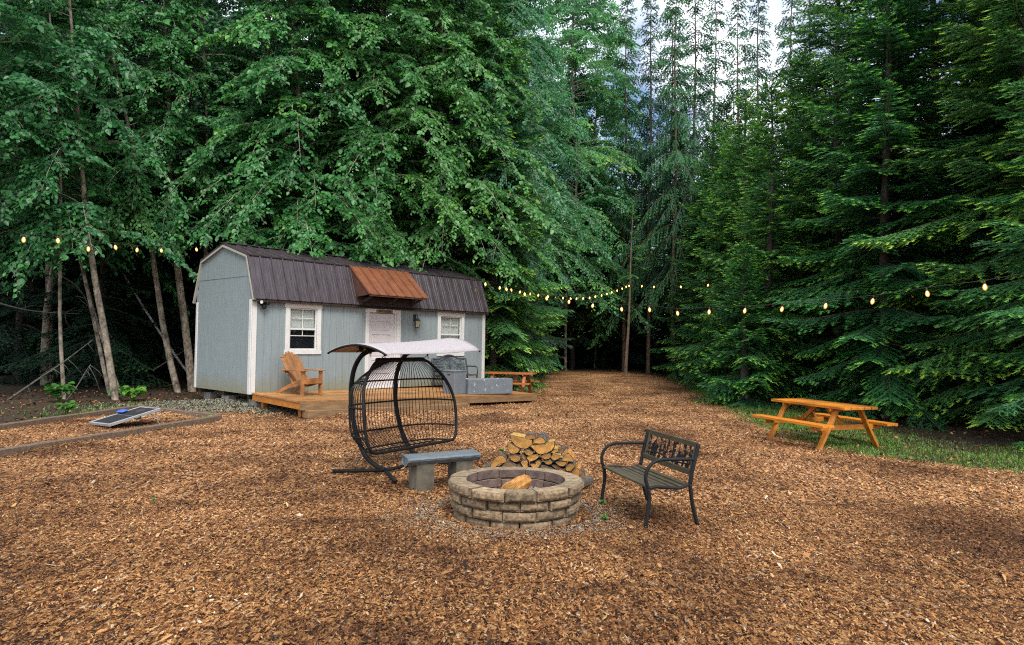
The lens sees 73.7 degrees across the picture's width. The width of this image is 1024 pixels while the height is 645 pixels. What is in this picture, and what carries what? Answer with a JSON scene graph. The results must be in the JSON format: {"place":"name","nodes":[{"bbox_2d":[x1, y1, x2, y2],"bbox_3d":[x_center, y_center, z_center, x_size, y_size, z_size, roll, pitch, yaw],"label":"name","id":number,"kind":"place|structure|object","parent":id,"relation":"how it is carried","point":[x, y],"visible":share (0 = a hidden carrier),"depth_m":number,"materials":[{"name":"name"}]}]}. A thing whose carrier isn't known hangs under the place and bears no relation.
{"place":"outdoors","nodes":[
{"label":"outdoors","id":0,"kind":"place"},
{"bbox_2d":[28,398,297,414],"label":"gravel","id":1,"kind":"structure","parent":0,"point":[215,403],"depth_m":16.15,"materials":[{"name":"grey gravel"}]},
{"bbox_2d":[1,372,865,431],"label":"sparse grass","id":2,"kind":"structure","parent":0,"point":[516,387],"depth_m":17.00,"materials":[{"name":"green plant"}]},
{"bbox_2d":[2,0,981,334],"label":"sky","id":3,"kind":"structure","parent":0,"point":[774,15],"materials":[{"name":"white"}]},
{"bbox_2d":[0,355,1023,644],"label":"ground","id":4,"kind":"structure","parent":0,"point":[578,377],"depth_m":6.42,"materials":[{"name":"brown wood"}]},
{"bbox_2d":[0,32,93,385],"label":"fir tree","id":5,"kind":"object","parent":4,"relation":"on","point":[19,328],"visible":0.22,"depth_m":22.51,"materials":[{"name":"green plant"}]},
{"bbox_2d":[43,381,77,401],"bbox_3d":[-11.196,1.717,16.943,0.732,0.543,0.750,2,-2,-40],"label":"broadleaf weed","id":6,"kind":"object","parent":4,"relation":"on","point":[52,389],"visible":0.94,"depth_m":16.84,"materials":[{"name":"green plant"}]},
{"bbox_2d":[0,0,122,212],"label":"leafy tree","id":7,"kind":"object","parent":4,"relation":"on","point":[28,45],"visible":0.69,"depth_m":16.85,"materials":[{"name":"green plant"}]},
{"bbox_2d":[2,106,120,393],"bbox_3d":[-13.345,-2.423,20.020,3.554,9.020,2.762,-1,-2,44],"label":"slim tree","id":8,"kind":"object","parent":4,"relation":"on","point":[115,269],"visible":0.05,"depth_m":19.71,"materials":[{"name":"green plant"}]},
{"bbox_2d":[0,13,130,398],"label":"slim tree","id":9,"kind":"object","parent":4,"relation":"on","point":[37,249],"visible":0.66,"depth_m":16.75,"materials":[{"name":"green plant"}]},
{"bbox_2d":[0,37,134,393],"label":"slim tree","id":10,"kind":"object","parent":4,"relation":"on","point":[93,317],"visible":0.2,"depth_m":18.70,"materials":[{"name":"green plant"}]},
{"bbox_2d":[0,6,137,375],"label":"fir tree","id":11,"kind":"object","parent":4,"relation":"on","point":[33,282],"visible":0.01,"depth_m":26.57,"materials":[{"name":"green plant"}]},
{"bbox_2d":[0,428,137,456],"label":"edging timber","id":12,"kind":"object","parent":4,"relation":"on","point":[6,451],"visible":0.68,"depth_m":10.76,"materials":[{"name":"brown wood"}]},
{"bbox_2d":[0,0,145,382],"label":"leafy tree","id":13,"kind":"object","parent":4,"relation":"on","point":[51,341],"visible":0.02,"depth_m":22.44,"materials":[{"name":"plant"}]},
{"bbox_2d":[19,405,138,426],"bbox_3d":[-8.988,1.972,14.388,0.131,0.167,3.399,1,-2,6],"label":"edging timber","id":14,"kind":"object","parent":4,"relation":"on","point":[52,419],"visible":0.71,"depth_m":13.96,"materials":[{"name":"brown wood"}]},
{"bbox_2d":[0,0,179,387],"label":"fir tree","id":15,"kind":"object","parent":4,"relation":"on","point":[117,346],"visible":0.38,"depth_m":21.73,"materials":[{"name":"green plant"}]},
{"bbox_2d":[0,0,195,374],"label":"fir tree","id":16,"kind":"object","parent":4,"relation":"on","point":[77,293],"visible":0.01,"depth_m":26.12,"materials":[{"name":"green plant"}]},
{"bbox_2d":[0,0,197,399],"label":"slim tree","id":17,"kind":"object","parent":4,"relation":"on","point":[30,101],"visible":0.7,"depth_m":17.42,"materials":[{"name":"green plant"}]},
{"bbox_2d":[0,0,201,385],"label":"leafy tree","id":18,"kind":"object","parent":4,"relation":"on","point":[5,165],"visible":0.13,"depth_m":20.43,"materials":[{"name":"green plant"}]},
{"bbox_2d":[62,0,187,379],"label":"fir tree","id":19,"kind":"object","parent":4,"relation":"on","point":[143,300],"visible":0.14,"depth_m":24.41,"materials":[{"name":"green plant"}]},
{"bbox_2d":[89,406,160,426],"bbox_3d":[-7.534,1.832,13.312,0.719,0.294,0.984,0,-2,27],"label":"bag toss board","id":20,"kind":"object","parent":4,"relation":"on","point":[128,415],"visible":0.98,"depth_m":13.24,"materials":[{"name":"wood"}]},
{"bbox_2d":[117,385,146,401],"bbox_3d":[-9.987,1.874,18.025,0.736,0.444,0.703,1,-2,0],"label":"broadleaf weed","id":21,"kind":"object","parent":4,"relation":"on","point":[132,392],"visible":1,"depth_m":17.92,"materials":[{"name":"green plant"}]},
{"bbox_2d":[33,0,245,392],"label":"slim tree","id":22,"kind":"object","parent":4,"relation":"on","point":[145,214],"visible":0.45,"depth_m":19.84,"materials":[{"name":"green plant"}]},
{"bbox_2d":[36,0,251,379],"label":"fir tree","id":23,"kind":"object","parent":4,"relation":"on","point":[176,340],"visible":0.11,"depth_m":25.81,"materials":[{"name":"green plant"}]},
{"bbox_2d":[65,0,231,376],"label":"fir tree","id":24,"kind":"object","parent":4,"relation":"on","point":[135,46],"visible":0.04,"depth_m":28.21,"materials":[{"name":"green plant"}]},
{"bbox_2d":[122,145,199,376],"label":"fir tree","id":25,"kind":"object","parent":4,"relation":"on","point":[155,313],"visible":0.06,"depth_m":27.50,"materials":[{"name":"green plant"}]},
{"bbox_2d":[75,0,253,391],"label":"slim tree","id":26,"kind":"object","parent":4,"relation":"on","point":[142,98],"visible":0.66,"depth_m":20.18,"materials":[{"name":"green plant"}]},
{"bbox_2d":[135,415,221,433],"bbox_3d":[-6.418,1.988,13.230,0.129,0.173,2.224,1,-2,15],"label":"edging timber","id":27,"kind":"object","parent":4,"relation":"on","point":[190,422],"visible":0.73,"depth_m":13.16,"materials":[{"name":"brown wood"}]},
{"bbox_2d":[138,405,221,416],"bbox_3d":[-7.460,2.018,15.216,3.049,0.169,0.129,0,-2,32],"label":"edging timber","id":28,"kind":"object","parent":4,"relation":"on","point":[192,413],"visible":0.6,"depth_m":14.93,"materials":[{"name":"brown wood"}]},
{"bbox_2d":[114,0,246,345],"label":"leafy tree","id":29,"kind":"object","parent":4,"relation":"on","point":[191,265],"visible":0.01,"depth_m":29.12,"materials":[{"name":"green plant"}]},
{"bbox_2d":[116,0,291,257],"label":"slim tree","id":30,"kind":"object","parent":4,"relation":"on","point":[190,79],"visible":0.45,"depth_m":20.97,"materials":[{"name":"green plant"}]},
{"bbox_2d":[104,0,358,264],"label":"leafy tree","id":31,"kind":"object","parent":4,"relation":"on","point":[234,17],"visible":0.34,"depth_m":22.73,"materials":[{"name":"green plant"}]},
{"bbox_2d":[189,1,347,341],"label":"leafy tree","id":32,"kind":"object","parent":4,"relation":"on","point":[284,55],"depth_m":28.25,"materials":[{"name":"green plant"}]},
{"bbox_2d":[155,0,431,280],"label":"leafy tree","id":33,"kind":"object","parent":4,"relation":"on","point":[264,126],"visible":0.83,"depth_m":20.03,"materials":[{"name":"green plant"}]},
{"bbox_2d":[193,242,489,406],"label":"garden shed","id":34,"kind":"structure","parent":4,"relation":"on","point":[260,310],"depth_m":17.86,"materials":[{"name":"grey wood"}]},
{"bbox_2d":[284,303,322,353],"bbox_3d":[-5.287,0.157,17.239,0.146,1.286,1.090,0,-2,42],"label":"window","id":35,"kind":"structure","parent":34,"relation":"in","point":[297,316],"depth_m":17.26,"materials":[{"name":"white paint"}]},
{"bbox_2d":[368,313,393,386],"bbox_3d":[-3.645,0.782,19.035,0.119,2.070,0.880,0,-2,42],"label":"door","id":36,"kind":"structure","parent":34,"relation":"in","point":[381,326],"depth_m":19.05,"materials":[{"name":"paint"}]},
{"bbox_2d":[436,312,465,355],"bbox_3d":[-1.901,0.361,20.987,0.146,1.336,1.190,0,-2,42],"label":"window","id":37,"kind":"structure","parent":34,"relation":"in","point":[449,323],"depth_m":21.05,"materials":[{"name":"white paint"}]},
{"bbox_2d":[222,0,495,327],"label":"leafy tree","id":38,"kind":"object","parent":4,"relation":"on","point":[365,102],"visible":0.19,"depth_m":24.17,"materials":[{"name":"green plant"}]},
{"bbox_2d":[217,0,503,299],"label":"leafy tree","id":39,"kind":"object","parent":4,"relation":"on","point":[384,32],"visible":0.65,"depth_m":21.15,"materials":[{"name":"green plant"}]},
{"bbox_2d":[282,0,444,268],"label":"fir tree","id":40,"kind":"object","parent":4,"relation":"on","point":[360,9],"visible":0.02,"depth_m":26.72,"materials":[{"name":"green plant"}]},
{"bbox_2d":[252,387,536,418],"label":"wooden deck","id":41,"kind":"structure","parent":4,"relation":"on","point":[310,404],"depth_m":16.47,"materials":[{"name":"brown wood"}]},
{"bbox_2d":[275,351,324,395],"bbox_3d":[-5.109,1.209,16.353,1.108,1.032,0.720,0,-2,32],"label":"adirondack chair","id":42,"kind":"object","parent":41,"relation":"on","point":[295,370],"visible":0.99,"depth_m":16.30,"materials":[{"name":"brown wood"}]},
{"bbox_2d":[431,354,477,386],"bbox_3d":[-1.728,1.471,20.567,1.346,1.000,0.651,2,-2,-44],"label":"scroll bench","id":43,"kind":"object","parent":41,"relation":"on","point":[450,365],"visible":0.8,"depth_m":20.74,"materials":[{"name":"metal"}]},
{"bbox_2d":[443,370,466,393],"bbox_3d":[-1.556,1.617,18.527,0.470,0.642,0.470,0,-2,42],"label":"tank box","id":44,"kind":"object","parent":41,"relation":"on","point":[456,379],"visible":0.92,"depth_m":18.37,"materials":[{"name":"grey paint"}]},
{"bbox_2d":[466,378,512,394],"bbox_3d":[-0.673,1.759,18.880,1.359,0.420,0.410,2,-2,-28],"label":"planter box","id":45,"kind":"object","parent":41,"relation":"on","point":[477,386],"visible":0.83,"depth_m":18.69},
{"bbox_2d":[327,338,480,482],"bbox_3d":[-1.423,1.079,9.278,1.215,1.766,1.961,0,-2,33],"label":"egg swing","id":46,"kind":"object","parent":4,"relation":"on","point":[441,346],"visible":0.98,"depth_m":9.18,"materials":[{"name":"black metal"}]},
{"bbox_2d":[364,61,514,371],"bbox_3d":[-3.444,-3.526,28.540,7.775,14.872,8.319,1,-2,4],"label":"leafy tree","id":47,"kind":"object","parent":4,"relation":"on","point":[418,217],"visible":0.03,"depth_m":27.06,"materials":[{"name":"green plant"}]},
{"bbox_2d":[400,449,480,491],"bbox_3d":[-0.844,1.767,8.121,0.997,0.423,0.368,2,-2,-31],"label":"stone bench","id":48,"kind":"object","parent":4,"relation":"on","point":[421,472],"visible":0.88,"depth_m":7.95,"materials":[{"name":"stone"}]},
{"bbox_2d":[355,1,550,245],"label":"leafy tree","id":49,"kind":"object","parent":4,"relation":"on","point":[372,108],"visible":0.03,"depth_m":27.20,"materials":[{"name":"green plant"}]},
{"bbox_2d":[338,0,575,312],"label":"leafy tree","id":50,"kind":"object","parent":4,"relation":"on","point":[457,91],"visible":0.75,"depth_m":22.79,"materials":[{"name":"green plant"}]},
{"bbox_2d":[390,0,543,382],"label":"fir tree","id":51,"kind":"object","parent":4,"relation":"on","point":[453,13],"visible":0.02,"depth_m":27.59,"materials":[{"name":"green plant"}]},
{"bbox_2d":[405,0,575,390],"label":"fir tree","id":52,"kind":"object","parent":4,"relation":"on","point":[505,319],"visible":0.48,"depth_m":24.82,"materials":[{"name":"green plant"}]},
{"bbox_2d":[421,0,576,349],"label":"leafy tree","id":53,"kind":"object","parent":4,"relation":"on","point":[527,10],"visible":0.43,"depth_m":25.05,"materials":[{"name":"green plant"}]},
{"bbox_2d":[0,411,1017,644],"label":"bark slivers","id":54,"kind":"object","parent":4,"relation":"on","point":[464,563],"visible":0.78,"depth_m":6.69,"materials":[{"name":"brown wood"}]},
{"bbox_2d":[484,371,539,392],"bbox_3d":[-0.053,2.015,22.253,1.620,0.772,1.638,1,-2,14],"label":"picnic table","id":55,"kind":"object","parent":4,"relation":"on","point":[522,384],"visible":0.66,"depth_m":22.10,"materials":[{"name":"orange wood"}]},
{"bbox_2d":[0,370,1023,470],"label":"leaf litter","id":56,"kind":"object","parent":4,"relation":"on","point":[895,436],"visible":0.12,"depth_m":15.00,"materials":[{"name":"brown"}]},
{"bbox_2d":[448,467,583,529],"bbox_3d":[0.037,1.786,6.984,1.391,0.391,1.391,1,-2,0],"label":"fire pit","id":57,"kind":"object","parent":4,"relation":"on","point":[480,497],"visible":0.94,"depth_m":6.48,"materials":[{"name":"stone"}]},
{"bbox_2d":[479,90,563,379],"bbox_3d":[-0.329,-3.712,29.235,5.390,13.068,5.361,1,-2,10],"label":"fir tree","id":58,"kind":"object","parent":4,"relation":"on","point":[531,357],"visible":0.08,"depth_m":28.70,"materials":[{"name":"green plant"}]},
{"bbox_2d":[484,1,572,378],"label":"fir tree","id":59,"kind":"object","parent":4,"relation":"on","point":[552,345],"visible":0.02,"depth_m":31.61,"materials":[{"name":"green plant"}]},
{"bbox_2d":[509,90,571,376],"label":"fir tree","id":60,"kind":"object","parent":4,"relation":"on","point":[547,353],"visible":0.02,"depth_m":33.67,"materials":[{"name":"green plant"}]},
{"bbox_2d":[475,0,611,375],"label":"leafy tree","id":61,"kind":"object","parent":4,"relation":"on","point":[554,96],"visible":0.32,"depth_m":32.56,"materials":[{"name":"green plant"}]},
{"bbox_2d":[530,96,599,367],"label":"fir tree","id":62,"kind":"object","parent":4,"relation":"on","point":[579,351],"visible":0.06,"depth_m":46.78,"materials":[{"name":"green plant"}]},
{"bbox_2d":[538,39,617,368],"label":"fir tree","id":63,"kind":"object","parent":4,"relation":"on","point":[571,333],"visible":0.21,"depth_m":44.10,"materials":[{"name":"green plant"}]},
{"bbox_2d":[519,0,654,370],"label":"leafy tree","id":64,"kind":"object","parent":4,"relation":"on","point":[560,10],"visible":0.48,"depth_m":40.94,"materials":[{"name":"green plant"}]},
{"bbox_2d":[559,171,632,366],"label":"fir tree","id":65,"kind":"object","parent":4,"relation":"on","point":[590,350],"visible":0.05,"depth_m":47.89,"materials":[{"name":"green plant"}]},
{"bbox_2d":[540,0,669,367],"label":"leafy tree","id":66,"kind":"object","parent":4,"relation":"on","point":[606,60],"visible":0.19,"depth_m":45.68,"materials":[{"name":"green plant"}]},
{"bbox_2d":[575,176,645,368],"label":"fir tree","id":67,"kind":"object","parent":4,"relation":"on","point":[603,358],"visible":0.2,"depth_m":46.56,"materials":[{"name":"green plant"}]},
{"bbox_2d":[578,0,669,370],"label":"larch tree","id":68,"kind":"object","parent":4,"relation":"on","point":[622,127],"visible":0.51,"depth_m":42.18,"materials":[{"name":"green plant"}]},
{"bbox_2d":[614,209,646,375],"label":"leaning pole tree","id":69,"kind":"object","parent":4,"relation":"on","point":[629,288],"visible":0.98,"depth_m":36.89,"materials":[{"name":"green plant"}]},
{"bbox_2d":[598,173,663,369],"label":"fir tree","id":70,"kind":"object","parent":4,"relation":"on","point":[636,352],"visible":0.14,"depth_m":45.48,"materials":[{"name":"green plant"}]},
{"bbox_2d":[607,0,690,372],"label":"larch tree","id":71,"kind":"object","parent":4,"relation":"on","point":[649,158],"visible":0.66,"depth_m":39.69,"materials":[{"name":"green plant"}]},
{"bbox_2d":[600,429,700,528],"bbox_3d":[1.395,1.573,7.054,0.597,0.795,1.102,1,-2,-15],"label":"park bench","id":72,"kind":"object","parent":4,"relation":"on","point":[647,479],"visible":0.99,"depth_m":6.96,"materials":[{"name":"black metal"}]},
{"bbox_2d":[630,129,695,370],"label":"fir tree","id":73,"kind":"object","parent":4,"relation":"on","point":[660,346],"visible":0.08,"depth_m":44.87,"materials":[{"name":"green plant"}]},
{"bbox_2d":[625,0,703,356],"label":"larch tree","id":74,"kind":"object","parent":4,"relation":"on","point":[677,62],"visible":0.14,"depth_m":46.30,"materials":[{"name":"green plant"}]},
{"bbox_2d":[617,0,711,375],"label":"larch tree","id":75,"kind":"object","parent":4,"relation":"on","point":[672,270],"visible":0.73,"depth_m":36.79,"materials":[{"name":"green plant"}]},
{"bbox_2d":[651,192,690,371],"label":"fir tree","id":76,"kind":"object","parent":4,"relation":"on","point":[664,354],"visible":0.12,"depth_m":41.56,"materials":[{"name":"green plant"}]},
{"bbox_2d":[650,188,707,378],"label":"fir tree","id":77,"kind":"object","parent":4,"relation":"on","point":[676,336],"visible":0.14,"depth_m":35.81,"materials":[{"name":"green plant"}]},
{"bbox_2d":[633,0,724,360],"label":"larch tree","id":78,"kind":"object","parent":4,"relation":"on","point":[696,137],"visible":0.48,"depth_m":37.69,"materials":[{"name":"green plant"}]},
{"bbox_2d":[661,120,736,381],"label":"fir tree","id":79,"kind":"object","parent":4,"relation":"on","point":[715,130],"visible":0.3,"depth_m":31.29,"materials":[{"name":"green plant"}]},
{"bbox_2d":[662,0,746,249],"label":"larch tree","id":80,"kind":"object","parent":4,"relation":"on","point":[722,49],"visible":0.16,"depth_m":44.36,"materials":[{"name":"green plant"}]},
{"bbox_2d":[676,130,738,380],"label":"fir tree","id":81,"kind":"object","parent":4,"relation":"on","point":[706,270],"visible":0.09,"depth_m":31.45,"materials":[{"name":"green plant"}]},
{"bbox_2d":[668,101,753,378],"bbox_3d":[10.617,-3.710,33.405,5.530,14.547,5.822,0,-2,31],"label":"fir tree","id":82,"kind":"object","parent":4,"relation":"on","point":[723,127],"visible":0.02,"depth_m":33.70,"materials":[{"name":"green plant"}]},
{"bbox_2d":[675,129,761,386],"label":"fir tree","id":83,"kind":"object","parent":4,"relation":"on","point":[695,335],"visible":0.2,"depth_m":27.64,"materials":[{"name":"green plant"}]},
{"bbox_2d":[678,131,777,387],"bbox_3d":[9.205,-2.132,28.094,4.791,11.491,4.599,2,-2,-35],"label":"fir tree","id":84,"kind":"object","parent":4,"relation":"on","point":[708,351],"visible":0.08,"depth_m":27.86,"materials":[{"name":"green plant"}]},
{"bbox_2d":[689,0,774,321],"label":"larch tree","id":85,"kind":"object","parent":4,"relation":"on","point":[737,89],"visible":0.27,"depth_m":35.50,"materials":[{"name":"green plant"}]},
{"bbox_2d":[694,241,792,408],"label":"fir tree","id":86,"kind":"object","parent":4,"relation":"on","point":[745,287],"visible":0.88,"depth_m":19.42,"materials":[{"name":"green plant"}]},
{"bbox_2d":[667,87,827,393],"bbox_3d":[8.733,-2.493,25.075,4.873,12.178,5.077,1,-2,-17],"label":"fir tree","id":87,"kind":"object","parent":4,"relation":"on","point":[735,147],"visible":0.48,"depth_m":24.99,"materials":[{"name":"green plant"}]},
{"bbox_2d":[727,0,787,242],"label":"larch tree","id":88,"kind":"object","parent":4,"relation":"on","point":[762,32],"visible":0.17,"depth_m":39.94,"materials":[{"name":"green plant"}]},
{"bbox_2d":[693,77,844,407],"bbox_3d":[7.770,-2.062,20.834,4.503,10.801,4.322,1,-2,-7],"label":"fir tree","id":89,"kind":"object","parent":4,"relation":"on","point":[770,251],"visible":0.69,"depth_m":20.36,"materials":[{"name":"green plant"}]},
{"bbox_2d":[761,0,811,196],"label":"larch tree","id":90,"kind":"object","parent":4,"relation":"on","point":[790,20],"visible":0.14,"depth_m":43.65,"materials":[{"name":"green plant"}]},
{"bbox_2d":[711,47,871,400],"bbox_3d":[9.851,-2.972,23.779,5.297,13.236,5.518,-1,-2,42],"label":"fir tree","id":91,"kind":"object","parent":4,"relation":"on","point":[807,272],"visible":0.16,"depth_m":23.38,"materials":[{"name":"green plant"}]},
{"bbox_2d":[774,0,843,245],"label":"larch tree","id":92,"kind":"object","parent":4,"relation":"on","point":[791,51],"visible":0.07,"depth_m":36.38,"materials":[{"name":"green plant"}]},
{"bbox_2d":[751,398,897,449],"bbox_3d":[5.591,1.836,12.337,1.638,0.772,1.780,1,-2,-19],"label":"picnic table","id":93,"kind":"object","parent":4,"relation":"on","point":[832,409],"visible":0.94,"depth_m":11.97,"materials":[{"name":"brown wood"}]},
{"bbox_2d":[735,0,950,405],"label":"fir tree","id":94,"kind":"object","parent":4,"relation":"on","point":[813,77],"visible":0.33,"depth_m":20.70,"materials":[{"name":"green plant"}]},
{"bbox_2d":[761,0,1017,431],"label":"fir tree","id":95,"kind":"object","parent":4,"relation":"on","point":[880,115],"visible":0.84,"depth_m":16.63,"materials":[{"name":"green plant"}]},
{"bbox_2d":[801,0,997,411],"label":"fir tree","id":96,"kind":"object","parent":4,"relation":"on","point":[825,382],"visible":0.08,"depth_m":19.69,"materials":[{"name":"green plant"}]},
{"bbox_2d":[783,0,1023,413],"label":"fir tree","id":97,"kind":"object","parent":4,"relation":"on","point":[953,134],"visible":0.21,"depth_m":17.89,"materials":[{"name":"green plant"}]},
{"bbox_2d":[850,0,1023,431],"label":"fir tree","id":98,"kind":"object","parent":4,"relation":"on","point":[990,100],"visible":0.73,"depth_m":14.61,"materials":[{"name":"green plant"}]},
{"bbox_2d":[875,1,1023,422],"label":"fir tree","id":99,"kind":"object","parent":4,"relation":"on","point":[953,259],"visible":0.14,"depth_m":16.35,"materials":[{"name":"green plant"}]},
{"bbox_2d":[894,0,1023,426],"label":"fir tree","id":100,"kind":"object","parent":4,"relation":"on","point":[979,230],"visible":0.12,"depth_m":16.17,"materials":[{"name":"green plant"}]},
{"bbox_2d":[933,1,1023,451],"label":"fir tree","id":101,"kind":"object","parent":4,"relation":"on","point":[1011,312],"visible":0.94,"depth_m":12.53,"materials":[{"name":"green plant"}]},
{"bbox_2d":[377,490,654,547],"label":"pit gravel","id":102,"kind":"structure","parent":0,"point":[527,534],"depth_m":6.49,"materials":[{"name":"grey gravel"}]},
{"bbox_2d":[485,273,1023,313],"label":"string lights","id":103,"kind":"object","parent":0,"point":[928,293],"visible":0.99,"depth_m":14.06,"materials":[{"name":"yellow glass"}]},
{"bbox_2d":[683,387,1023,477],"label":"grass","id":104,"kind":"structure","parent":0,"point":[997,456],"depth_m":12.08,"materials":[{"name":"green plant"}]},
{"bbox_3d":[0.035,1.819,6.973,0.900,0.134,0.891,1,-2,0],"label":"ash bed","id":105,"kind":"object","parent":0,"visible":0},
{"bbox_2d":[501,474,531,489],"bbox_3d":[0.053,1.661,6.984,0.152,0.163,0.388,0,-2,31],"label":"firewood log","id":106,"kind":"object","parent":105,"relation":"on","point":[524,481],"visible":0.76,"depth_m":6.93,"materials":[{"name":"beige wood"}]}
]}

